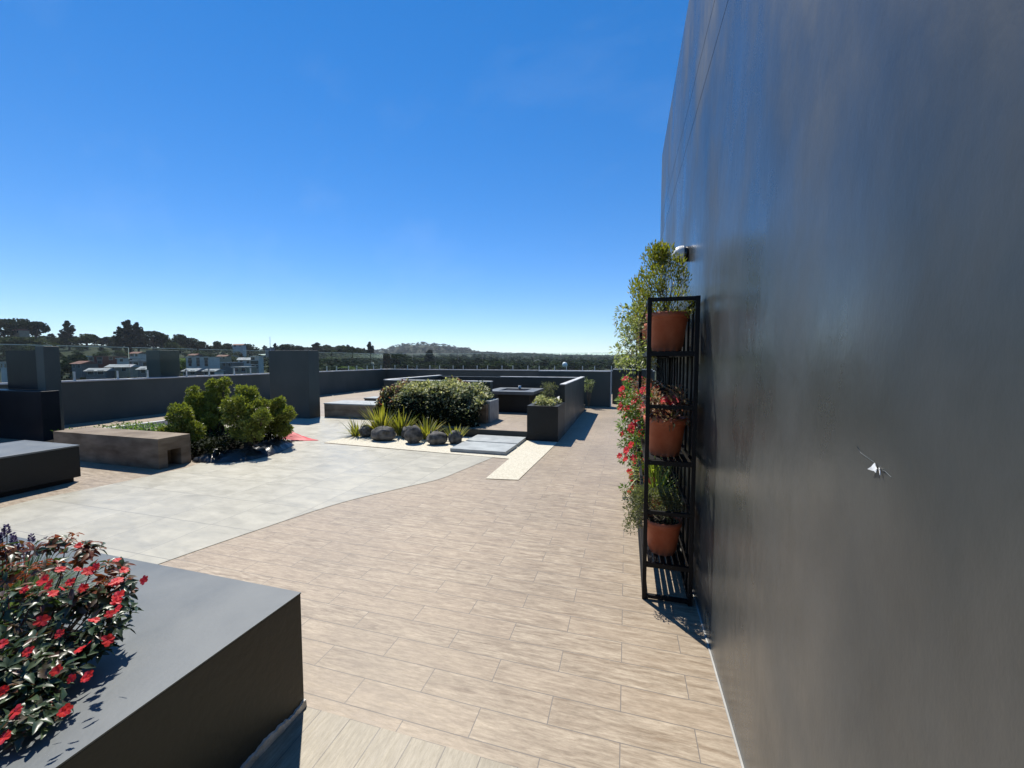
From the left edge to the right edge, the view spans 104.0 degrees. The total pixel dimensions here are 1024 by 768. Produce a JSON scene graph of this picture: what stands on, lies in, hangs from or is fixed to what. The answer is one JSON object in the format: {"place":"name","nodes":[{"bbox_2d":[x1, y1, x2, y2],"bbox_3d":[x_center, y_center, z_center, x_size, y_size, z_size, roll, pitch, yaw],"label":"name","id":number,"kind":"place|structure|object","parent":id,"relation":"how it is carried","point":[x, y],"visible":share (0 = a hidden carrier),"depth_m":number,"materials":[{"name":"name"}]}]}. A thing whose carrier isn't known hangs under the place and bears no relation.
{"place":"outdoors","nodes":[
{"label":"outdoors","id":0,"kind":"place"},
{"bbox_2d":[0,344,655,382],"bbox_3d":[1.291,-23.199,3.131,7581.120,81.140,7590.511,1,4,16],"label":"ground","id":1,"kind":"structure","parent":0,"point":[89,352],"depth_m":282.85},
{"bbox_2d":[0,362,7,382],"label":"house","id":2,"kind":"structure","parent":1,"relation":"on","point":[3,368],"depth_m":120.07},
{"bbox_2d":[0,336,23,353],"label":"tree","id":3,"kind":"object","parent":1,"relation":"on","point":[3,348],"visible":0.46,"depth_m":197.83,"materials":[{"name":"green plant"}]},
{"bbox_2d":[0,320,31,338],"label":"tree","id":4,"kind":"object","parent":1,"relation":"on","point":[9,331],"visible":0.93,"depth_m":228.61,"materials":[{"name":"green plant"}]},
{"bbox_2d":[13,329,29,337],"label":"house","id":5,"kind":"structure","parent":1,"relation":"on","point":[25,333],"depth_m":230.69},
{"bbox_2d":[0,318,45,335],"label":"tree","id":6,"kind":"object","parent":1,"relation":"on","point":[26,320],"visible":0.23,"depth_m":237.09,"materials":[{"name":"green plant"}]},
{"bbox_2d":[0,336,59,350],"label":"tree","id":7,"kind":"object","parent":1,"relation":"on","point":[30,343],"visible":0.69,"depth_m":201.72,"materials":[{"name":"green plant"}]},
{"bbox_2d":[26,321,50,337],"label":"tree","id":8,"kind":"object","parent":1,"relation":"on","point":[35,333],"visible":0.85,"depth_m":238.37,"materials":[{"name":"green plant"}]},
{"bbox_2d":[60,361,74,374],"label":"tree","id":9,"kind":"object","parent":1,"relation":"on","point":[65,367],"visible":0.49,"depth_m":127.87,"materials":[{"name":"green plant"}]},
{"bbox_2d":[56,320,82,349],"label":"tree","id":10,"kind":"object","parent":1,"relation":"on","point":[66,331],"visible":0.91,"depth_m":258.04,"materials":[{"name":"green plant"}]},
{"bbox_2d":[60,355,87,361],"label":"tree","id":11,"kind":"object","parent":1,"relation":"on","point":[75,358],"visible":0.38,"depth_m":158.51,"materials":[{"name":"green plant"}]},
{"bbox_2d":[67,333,96,349],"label":"tree","id":12,"kind":"object","parent":1,"relation":"on","point":[85,338],"visible":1,"depth_m":257.41,"materials":[{"name":"green plant"}]},
{"bbox_2d":[70,361,99,379],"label":"house","id":13,"kind":"structure","parent":1,"relation":"on","point":[79,368],"depth_m":125.15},
{"bbox_2d":[84,368,115,379],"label":"house","id":14,"kind":"structure","parent":1,"relation":"on","point":[99,373],"depth_m":108.32,"materials":[{"name":"paint"}]},
{"bbox_2d":[92,356,127,367],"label":"house","id":15,"kind":"structure","parent":1,"relation":"on","point":[103,361],"depth_m":134.92,"materials":[{"name":"brick"}]},
{"bbox_2d":[107,326,122,349],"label":"tree","id":16,"kind":"object","parent":1,"relation":"on","point":[116,336],"visible":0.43,"depth_m":246.83,"materials":[{"name":"green plant"}]},
{"bbox_2d":[105,364,140,378],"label":"house","id":17,"kind":"structure","parent":1,"relation":"on","point":[123,370],"depth_m":112.43,"materials":[{"name":"metal"}]},
{"bbox_2d":[112,319,148,348],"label":"tree","id":18,"kind":"object","parent":1,"relation":"on","point":[127,329],"visible":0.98,"depth_m":242.77,"materials":[{"name":"green plant"}]},
{"bbox_2d":[115,358,145,363],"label":"house","id":19,"kind":"structure","parent":1,"relation":"on","point":[123,361],"depth_m":127.87,"materials":[{"name":"paint"}]},
{"bbox_2d":[130,352,145,357],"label":"house","id":20,"kind":"structure","parent":1,"relation":"on","point":[137,354],"depth_m":175.40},
{"bbox_2d":[129,322,152,351],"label":"tree","id":21,"kind":"object","parent":1,"relation":"on","point":[138,330],"visible":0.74,"depth_m":248.65,"materials":[{"name":"green plant"}]},
{"bbox_2d":[135,366,146,377],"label":"house","id":22,"kind":"structure","parent":1,"relation":"on","point":[142,371],"depth_m":107.70,"materials":[{"name":"metal"}]},
{"bbox_2d":[139,331,164,349],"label":"tree","id":23,"kind":"object","parent":1,"relation":"on","point":[151,335],"visible":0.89,"depth_m":251.68,"materials":[{"name":"green plant"}]},
{"bbox_2d":[154,334,179,349],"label":"tree","id":24,"kind":"object","parent":1,"relation":"on","point":[164,339],"visible":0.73,"depth_m":256.82,"materials":[{"name":"green plant"}]},
{"bbox_2d":[163,342,186,350],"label":"tree","id":25,"kind":"object","parent":1,"relation":"on","point":[171,345],"visible":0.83,"depth_m":237.35,"materials":[{"name":"green plant"}]},
{"bbox_2d":[170,334,186,352],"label":"tree","id":26,"kind":"object","parent":1,"relation":"on","point":[181,338],"visible":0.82,"depth_m":268.05,"materials":[{"name":"green plant"}]},
{"bbox_2d":[182,337,200,352],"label":"tree","id":27,"kind":"object","parent":1,"relation":"on","point":[190,343],"visible":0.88,"depth_m":277.60,"materials":[{"name":"green plant"}]},
{"bbox_2d":[182,368,204,375],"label":"house","id":28,"kind":"structure","parent":1,"relation":"on","point":[195,371],"depth_m":112.21,"materials":[{"name":"metal"}]},
{"bbox_2d":[184,357,220,368],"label":"house","id":29,"kind":"structure","parent":1,"relation":"on","point":[204,362],"depth_m":150.00,"materials":[{"name":"paint"}]},
{"bbox_2d":[203,369,224,374],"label":"house","id":30,"kind":"structure","parent":1,"relation":"on","point":[216,371],"depth_m":112.27,"materials":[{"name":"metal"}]},
{"bbox_2d":[220,362,244,374],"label":"house","id":31,"kind":"structure","parent":1,"relation":"on","point":[226,367],"depth_m":140.08,"materials":[{"name":"metal"}]},
{"bbox_2d":[232,344,246,356],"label":"house","id":32,"kind":"structure","parent":1,"relation":"on","point":[239,347],"depth_m":300.20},
{"bbox_2d":[231,366,257,373],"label":"house","id":33,"kind":"structure","parent":1,"relation":"on","point":[242,370],"depth_m":120.05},
{"bbox_2d":[249,356,264,372],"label":"house","id":34,"kind":"structure","parent":1,"relation":"on","point":[258,361],"depth_m":125.03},
{"bbox_2d":[276,344,295,350],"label":"tree","id":35,"kind":"object","parent":1,"relation":"on","point":[284,347],"visible":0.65,"depth_m":325.45,"materials":[{"name":"green plant"}]},
{"bbox_2d":[0,333,656,380],"bbox_3d":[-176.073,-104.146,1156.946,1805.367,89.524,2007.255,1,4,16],"label":"wood","id":36,"kind":"object","parent":1,"relation":"on","point":[353,362],"visible":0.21,"depth_m":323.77,"materials":[{"name":"green plant"}]},
{"bbox_2d":[369,353,401,367],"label":"tree","id":37,"kind":"object","parent":1,"relation":"on","point":[390,358],"visible":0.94,"depth_m":268.16,"materials":[{"name":"green plant"}]},
{"bbox_2d":[385,353,415,368],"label":"tree","id":38,"kind":"object","parent":1,"relation":"on","point":[405,358],"visible":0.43,"depth_m":278.25,"materials":[{"name":"green plant"}]},
{"bbox_2d":[424,350,435,361],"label":"tree","id":39,"kind":"object","parent":1,"relation":"on","point":[429,356],"visible":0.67,"depth_m":327.85,"materials":[{"name":"green plant"}]},
{"bbox_2d":[0,0,688,354],"label":"sky","id":40,"kind":"structure","parent":0,"point":[478,175],"materials":[{"name":"blue"}]},
{"bbox_2d":[0,388,741,767],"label":"terrace floor","id":41,"kind":"structure","parent":0,"point":[474,610],"depth_m":2.55,"materials":[{"name":"beige tile"}]},
{"bbox_2d":[0,346,64,441],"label":"wall pier","id":42,"kind":"structure","parent":41,"relation":"on","point":[34,415],"depth_m":8.10,"materials":[{"name":"grey paint"}]},
{"bbox_2d":[0,440,80,497],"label":"bench block","id":43,"kind":"structure","parent":41,"relation":"on","point":[27,465],"depth_m":4.96,"materials":[{"name":"black paint"}]},
{"bbox_2d":[53,427,190,469],"bbox_3d":[-6.223,0.995,6.370,2.350,0.450,0.450,1,4,16],"label":"concrete bench","id":44,"kind":"object","parent":41,"relation":"on","point":[142,449],"visible":0.91,"depth_m":6.13,"materials":[{"name":"concrete"}]},
{"bbox_2d":[44,427,291,459],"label":"bed soil","id":45,"kind":"structure","parent":41,"relation":"on","point":[203,451],"depth_m":7.03,"materials":[{"name":"soil"}]},
{"bbox_2d":[51,420,229,441],"bbox_3d":[-6.895,0.975,7.817,3.790,0.271,1.375,1,4,16],"label":"ground cover","id":46,"kind":"object","parent":45,"relation":"on","point":[142,426],"visible":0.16,"depth_m":8.37,"materials":[{"name":"green plant"}]},
{"bbox_2d":[156,402,206,447],"bbox_3d":[-5.555,0.742,6.794,0.704,0.882,0.524,0,3,1],"label":"clipped shrub","id":47,"kind":"object","parent":45,"relation":"on","point":[181,420],"visible":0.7,"depth_m":6.72,"materials":[{"name":"green plant"}]},
{"bbox_2d":[183,385,219,436],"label":"clipped shrub","id":48,"kind":"object","parent":45,"relation":"on","point":[203,407],"visible":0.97,"depth_m":7.37,"materials":[{"name":"green plant"}]},
{"bbox_2d":[204,376,232,432],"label":"clipped shrub","id":49,"kind":"object","parent":45,"relation":"on","point":[215,392],"visible":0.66,"depth_m":7.59,"materials":[{"name":"green plant"}]},
{"bbox_2d":[147,426,292,456],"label":"undergrowth","id":50,"kind":"object","parent":45,"relation":"on","point":[208,442],"visible":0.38,"depth_m":6.76,"materials":[{"name":"green plant"}]},
{"bbox_2d":[218,384,273,447],"bbox_3d":[-4.511,0.585,6.869,0.976,1.176,0.710,1,4,16],"label":"clipped shrub","id":51,"kind":"object","parent":45,"relation":"on","point":[245,418],"visible":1,"depth_m":6.75,"materials":[{"name":"green plant"}]},
{"bbox_2d":[263,395,297,439],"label":"clipped shrub","id":52,"kind":"object","parent":45,"relation":"on","point":[281,412],"visible":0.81,"depth_m":7.33,"materials":[{"name":"green plant"}]},
{"bbox_2d":[0,369,385,424],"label":"parapet wall","id":53,"kind":"structure","parent":41,"relation":"on","point":[93,400],"depth_m":11.59,"materials":[{"name":"grey paint"}]},
{"bbox_2d":[0,416,492,563],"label":"tile path","id":54,"kind":"structure","parent":41,"relation":"on","point":[161,517],"depth_m":4.72,"materials":[{"name":"grey tile"}]},
{"bbox_2d":[192,439,293,462],"bbox_3d":[-4.463,1.092,6.852,0.910,0.175,1.348,0,3,7],"label":"plastic film","id":55,"kind":"object","parent":54,"relation":"on","point":[265,448],"visible":0.97,"depth_m":6.54,"materials":[{"name":"plastic"}]},
{"bbox_2d":[284,432,314,440],"bbox_3d":[-4.159,1.032,7.974,0.620,0.165,0.450,1,4,16],"label":"red cloth","id":56,"kind":"object","parent":54,"relation":"on","point":[296,436],"visible":0.96,"depth_m":7.96,"materials":[{"name":"fabric"}]},
{"bbox_2d":[269,350,319,418],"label":"wall pier","id":57,"kind":"structure","parent":41,"relation":"on","point":[294,377],"depth_m":11.01,"materials":[{"name":"grey paint"}]},
{"bbox_2d":[324,400,375,418],"bbox_3d":[-4.272,0.721,11.400,1.870,0.395,0.870,1,4,16],"label":"concrete bench","id":58,"kind":"object","parent":41,"relation":"on","point":[345,409],"visible":0.53,"depth_m":11.08,"materials":[{"name":"concrete"}]},
{"bbox_2d":[384,375,441,386],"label":"seat back wall","id":59,"kind":"structure","parent":41,"relation":"on","point":[434,377],"depth_m":12.63,"materials":[{"name":"grey paint"}]},
{"bbox_2d":[324,434,556,479],"bbox_3d":[-1.569,1.169,7.105,4.360,0.001,2.640,1,4,16],"label":"pebble strip","id":60,"kind":"object","parent":41,"relation":"on","point":[524,457],"visible":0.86,"depth_m":7.13,"materials":[{"name":"gravel"}]},
{"bbox_2d":[333,418,370,435],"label":"flax plant","id":61,"kind":"object","parent":60,"relation":"on","point":[354,431],"visible":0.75,"depth_m":8.36,"materials":[{"name":"plant"}]},
{"bbox_2d":[358,425,372,436],"bbox_3d":[-3.039,0.971,8.357,0.285,0.240,0.330,1,3,9],"label":"boulder","id":62,"kind":"object","parent":60,"relation":"on","point":[363,430],"visible":0.84,"depth_m":8.24,"materials":[{"name":"stone"}]},
{"bbox_2d":[359,403,402,428],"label":"flax plant","id":63,"kind":"object","parent":60,"relation":"on","point":[380,420],"visible":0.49,"depth_m":8.35,"materials":[{"name":"plant"}]},
{"bbox_2d":[370,426,395,440],"bbox_3d":[-2.554,0.977,7.941,0.511,0.279,0.344,0,3,4],"label":"boulder","id":64,"kind":"object","parent":60,"relation":"on","point":[382,433],"visible":1,"depth_m":7.82,"materials":[{"name":"stone"}]},
{"bbox_2d":[384,408,419,435],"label":"flax plant","id":65,"kind":"object","parent":60,"relation":"on","point":[399,423],"visible":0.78,"depth_m":8.34,"materials":[{"name":"plant"}]},
{"bbox_2d":[404,425,422,443],"bbox_3d":[-1.895,0.957,7.691,0.361,0.347,0.282,0,3,-7],"label":"boulder","id":66,"kind":"object","parent":60,"relation":"on","point":[413,434],"visible":1,"depth_m":7.59,"materials":[{"name":"stone"}]},
{"bbox_2d":[412,416,444,439],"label":"flax plant","id":67,"kind":"object","parent":60,"relation":"on","point":[425,428],"visible":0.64,"depth_m":8.08,"materials":[{"name":"plant"}]},
{"bbox_2d":[426,431,447,444],"bbox_3d":[-1.420,1.014,7.574,0.410,0.248,0.296,-1,4,-13],"label":"boulder","id":68,"kind":"object","parent":60,"relation":"on","point":[435,438],"visible":1,"depth_m":7.48,"materials":[{"name":"stone"}]},
{"bbox_2d":[448,430,462,443],"bbox_3d":[-1.079,1.001,7.644,0.288,0.265,0.257,-1,4,-18],"label":"boulder","id":69,"kind":"object","parent":60,"relation":"on","point":[455,437],"visible":0.98,"depth_m":7.56,"materials":[{"name":"stone"}]},
{"bbox_2d":[450,441,516,454],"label":"stepping slab","id":70,"kind":"structure","parent":60,"relation":"on","point":[486,447],"depth_m":7.02,"materials":[{"name":"concrete"}]},
{"bbox_2d":[466,435,525,445],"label":"stepping slab","id":71,"kind":"structure","parent":60,"relation":"on","point":[518,441],"depth_m":7.72,"materials":[{"name":"concrete"}]},
{"bbox_2d":[371,404,584,439],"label":"platform","id":72,"kind":"structure","parent":41,"relation":"on","point":[471,432],"depth_m":8.25,"materials":[{"name":"grey paint"}]},
{"bbox_2d":[394,412,526,431],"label":"platform floor","id":73,"kind":"structure","parent":72,"relation":"on","point":[509,421],"depth_m":8.91,"materials":[{"name":"beige tile"}]},
{"bbox_2d":[385,379,492,400],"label":"seat back wall","id":74,"kind":"structure","parent":73,"relation":"on","point":[389,382],"depth_m":10.20,"materials":[{"name":"grey paint"}]},
{"bbox_2d":[393,399,498,423],"bbox_3d":[-1.643,0.606,9.729,2.520,0.495,0.800,1,4,16],"label":"hedge planter","id":75,"kind":"object","parent":73,"relation":"on","point":[489,411],"visible":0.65,"depth_m":9.16,"materials":[{"name":"concrete"}]},
{"bbox_2d":[369,376,493,427],"bbox_3d":[-1.834,0.445,9.386,2.712,1.312,1.757,1,4,16],"label":"trailing hedge","id":76,"kind":"object","parent":75,"relation":"in","point":[428,402],"visible":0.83,"depth_m":8.94,"materials":[{"name":"green plant"}]},
{"bbox_2d":[440,376,577,398],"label":"seat back wall","id":77,"kind":"structure","parent":73,"relation":"on","point":[515,382],"depth_m":12.99,"materials":[{"name":"grey paint"}]},
{"bbox_2d":[492,387,543,412],"bbox_3d":[0.105,0.451,11.563,1.370,0.585,1.500,1,4,16],"label":"fire table","id":78,"kind":"object","parent":73,"relation":"on","point":[515,400],"visible":0.77,"depth_m":10.94,"materials":[{"name":"black paint"}]},
{"bbox_2d":[386,369,654,392],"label":"parapet wall","id":79,"kind":"structure","parent":41,"relation":"on","point":[396,373],"depth_m":21.73,"materials":[{"name":"grey paint"}]},
{"bbox_2d":[527,377,583,441],"bbox_3d":[1.281,0.447,10.215,0.630,1.085,4.960,1,4,16],"label":"planter box","id":80,"kind":"object","parent":41,"relation":"on","point":[555,423],"visible":0.89,"depth_m":7.94,"materials":[{"name":"black paint"}]},
{"bbox_2d":[532,394,561,405],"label":"groundcover plant","id":81,"kind":"object","parent":80,"relation":"on","point":[541,399],"visible":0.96,"depth_m":8.10,"materials":[{"name":"green plant"}]},
{"bbox_2d":[540,381,558,397],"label":"wispy plant","id":82,"kind":"object","parent":80,"relation":"in","point":[549,388],"visible":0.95,"depth_m":8.35,"materials":[{"name":"green plant"}]},
{"bbox_2d":[539,370,611,406],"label":"divider wall","id":83,"kind":"structure","parent":41,"relation":"on","point":[601,393],"depth_m":13.72,"materials":[{"name":"grey paint"}]},
{"bbox_2d":[584,376,595,407],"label":"wispy plant","id":84,"kind":"object","parent":41,"relation":"on","point":[589,388],"visible":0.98,"depth_m":13.33,"materials":[{"name":"green plant"}]},
{"bbox_2d":[612,369,652,403],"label":"divider wall","id":85,"kind":"structure","parent":41,"relation":"on","point":[617,381],"depth_m":14.50,"materials":[{"name":"grey paint"}]},
{"bbox_2d":[634,331,667,495],"bbox_3d":[1.709,0.302,4.983,0.310,2.000,1.630,1,4,16],"label":"plant rack","id":86,"kind":"object","parent":41,"relation":"on","point":[662,368],"visible":0.1,"depth_m":4.91,"materials":[{"name":"black metal"}]},
{"bbox_2d":[612,325,645,369],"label":"potted shrub","id":87,"kind":"object","parent":86,"relation":"on","point":[627,347],"visible":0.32,"depth_m":4.99,"materials":[{"name":"green plant"}]},
{"bbox_2d":[619,376,650,422],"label":"potted flowers","id":88,"kind":"object","parent":86,"relation":"on","point":[629,380],"visible":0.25,"depth_m":4.98,"materials":[{"name":"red plant"}]},
{"bbox_2d":[616,437,657,499],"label":"potted flowers","id":89,"kind":"object","parent":86,"relation":"on","point":[619,456],"visible":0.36,"depth_m":4.62,"materials":[{"name":"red plant"}]},
{"bbox_2d":[630,289,662,343],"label":"potted shrub","id":90,"kind":"object","parent":86,"relation":"on","point":[646,294],"visible":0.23,"depth_m":4.44,"materials":[{"name":"green plant"}]},
{"bbox_2d":[631,376,665,402],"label":"potted flowers","id":91,"kind":"object","parent":86,"relation":"on","point":[643,379],"visible":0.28,"depth_m":4.44,"materials":[{"name":"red plant"}]},
{"bbox_2d":[636,295,700,606],"bbox_3d":[1.244,0.399,3.361,0.310,2.000,1.630,1,4,16],"label":"plant rack","id":92,"kind":"object","parent":41,"relation":"on","point":[686,459],"visible":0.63,"depth_m":2.64,"materials":[{"name":"black metal"}]},
{"bbox_2d":[609,312,646,368],"bbox_3d":[1.215,-0.438,3.848,0.572,0.607,0.410,1,4,16],"label":"potted shrub","id":93,"kind":"object","parent":92,"relation":"on","point":[618,346],"visible":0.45,"depth_m":3.88,"materials":[{"name":"green plant"}]},
{"bbox_2d":[614,299,658,374],"bbox_3d":[1.087,-0.376,3.272,0.499,0.624,0.396,1,4,16],"label":"potted shrub","id":94,"kind":"object","parent":92,"relation":"on","point":[642,350],"visible":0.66,"depth_m":3.24,"materials":[{"name":"green plant"}]},
{"bbox_2d":[614,390,660,443],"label":"potted flowers","id":95,"kind":"object","parent":92,"relation":"on","point":[622,433],"visible":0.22,"depth_m":3.94,"materials":[{"name":"red plant"}]},
{"bbox_2d":[613,385,674,469],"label":"potted flowers","id":96,"kind":"object","parent":92,"relation":"on","point":[632,426],"visible":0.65,"depth_m":3.36,"materials":[{"name":"green plant"}]},
{"bbox_2d":[621,455,670,484],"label":"potted spider plant","id":97,"kind":"object","parent":92,"relation":"on","point":[653,472],"visible":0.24,"depth_m":3.85,"materials":[{"name":"plant"}]},
{"bbox_2d":[621,482,683,555],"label":"potted flowers","id":98,"kind":"object","parent":92,"relation":"on","point":[663,532],"visible":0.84,"depth_m":2.76,"materials":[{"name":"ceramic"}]},
{"bbox_2d":[630,465,686,509],"bbox_3d":[1.202,0.886,3.337,0.598,0.514,0.652,1,4,16],"label":"potted spider plant","id":99,"kind":"object","parent":92,"relation":"on","point":[661,481],"visible":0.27,"depth_m":3.34,"materials":[{"name":"plant"}]},
{"bbox_2d":[627,238,694,350],"bbox_3d":[1.022,-0.606,2.729,0.462,0.768,0.442,1,4,16],"label":"potted shrub","id":100,"kind":"object","parent":92,"relation":"on","point":[668,330],"visible":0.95,"depth_m":2.67,"materials":[{"name":"green plant"}]},
{"bbox_2d":[636,384,690,456],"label":"potted flowers","id":101,"kind":"object","parent":92,"relation":"on","point":[666,431],"visible":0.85,"depth_m":2.68,"materials":[{"name":"ceramic"}]},
{"bbox_2d":[659,0,1023,767],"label":"building wall","id":102,"kind":"structure","parent":41,"relation":"on","point":[843,200],"depth_m":0.85,"materials":[{"name":"paint"}]},
{"bbox_2d":[672,246,688,261],"bbox_3d":[1.390,-1.070,3.309,0.121,0.141,0.140,1,4,16],"label":"security camera","id":103,"kind":"object","parent":102,"relation":"attached to","point":[681,250],"visible":0.57,"depth_m":3.25,"materials":[{"name":"white plastic"}]},
{"bbox_2d":[250,706,517,767],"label":"terrace floor border","id":104,"kind":"object","parent":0,"point":[309,737],"depth_m":1.65,"materials":[{"name":"beige tile"}]},
{"bbox_2d":[0,534,306,767],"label":"planter box","id":105,"kind":"object","parent":104,"relation":"on","point":[199,670],"visible":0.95,"depth_m":1.49,"materials":[{"name":"grey paint"}]},
{"bbox_2d":[0,524,107,624],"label":"lavender plant","id":106,"kind":"object","parent":105,"relation":"in","point":[32,580],"visible":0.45,"depth_m":1.77,"materials":[{"name":"green plant"}]},
{"bbox_2d":[0,532,147,752],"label":"impatiens bush","id":107,"kind":"object","parent":105,"relation":"on","point":[19,677],"visible":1,"depth_m":1.36,"materials":[{"name":"green plant"}]},
{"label":"terrace base","id":108,"kind":"structure","parent":0,"visible":0},
{"bbox_2d":[146,350,179,376],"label":"wall pier","id":109,"kind":"structure","parent":108,"relation":"on","point":[162,363],"depth_m":12.27,"materials":[{"name":"grey paint"}]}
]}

